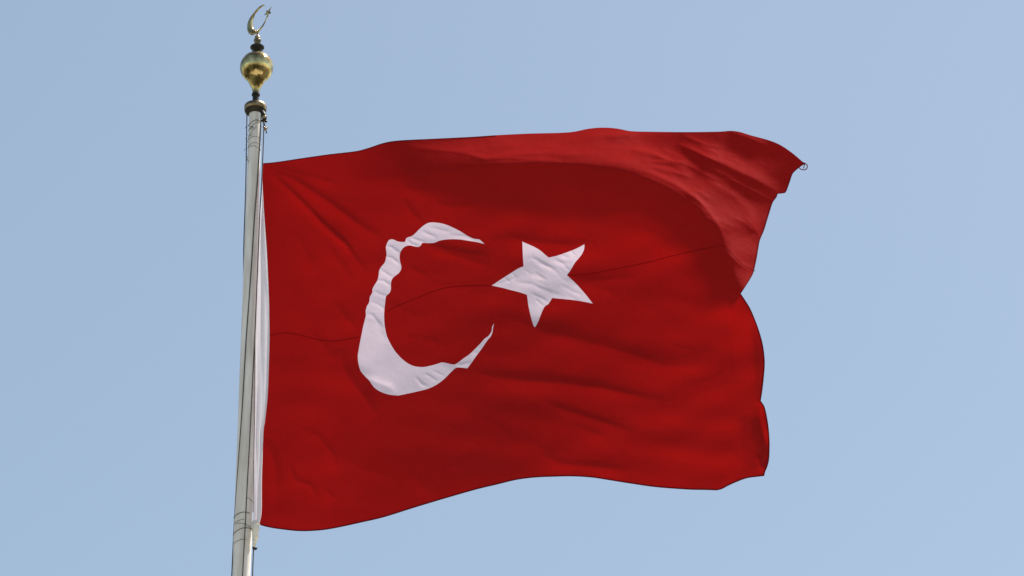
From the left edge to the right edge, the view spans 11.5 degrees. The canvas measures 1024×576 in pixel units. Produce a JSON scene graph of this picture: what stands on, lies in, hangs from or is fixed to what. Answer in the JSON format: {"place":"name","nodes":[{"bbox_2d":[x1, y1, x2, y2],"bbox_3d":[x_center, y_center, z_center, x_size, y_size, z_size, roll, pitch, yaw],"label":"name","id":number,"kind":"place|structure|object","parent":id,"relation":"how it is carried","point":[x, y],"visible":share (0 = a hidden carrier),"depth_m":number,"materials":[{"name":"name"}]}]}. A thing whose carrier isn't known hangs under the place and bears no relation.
{"place":"outdoors","nodes":[
{"label":"outdoors","id":0,"kind":"place"},
{"bbox_2d":[0,0,1023,575],"label":"sky","id":1,"kind":"structure","parent":0,"point":[884,294],"materials":[{"name":"blue"}]},
{"label":"ground","id":2,"kind":"structure","parent":0,"visible":0},
{"bbox_2d":[233,4,272,575],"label":"flagpole","id":3,"kind":"object","parent":2,"relation":"on","point":[256,67],"visible":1,"depth_m":55.26,"materials":[{"name":"metal"}]},
{"bbox_2d":[231,114,264,575],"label":"halyard","id":4,"kind":"object","parent":3,"relation":"hanging from","point":[255,527],"visible":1,"depth_m":54.81,"materials":[{"name":"grey fabric"}]},
{"bbox_2d":[253,128,807,530],"bbox_3d":[0.247,0.259,54.993,6.064,5.213,0.858,0,-30,0],"label":"flag","id":5,"kind":"object","parent":3,"relation":"attached to","point":[440,319],"visible":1,"depth_m":55.02,"materials":[{"name":"red fabric"}]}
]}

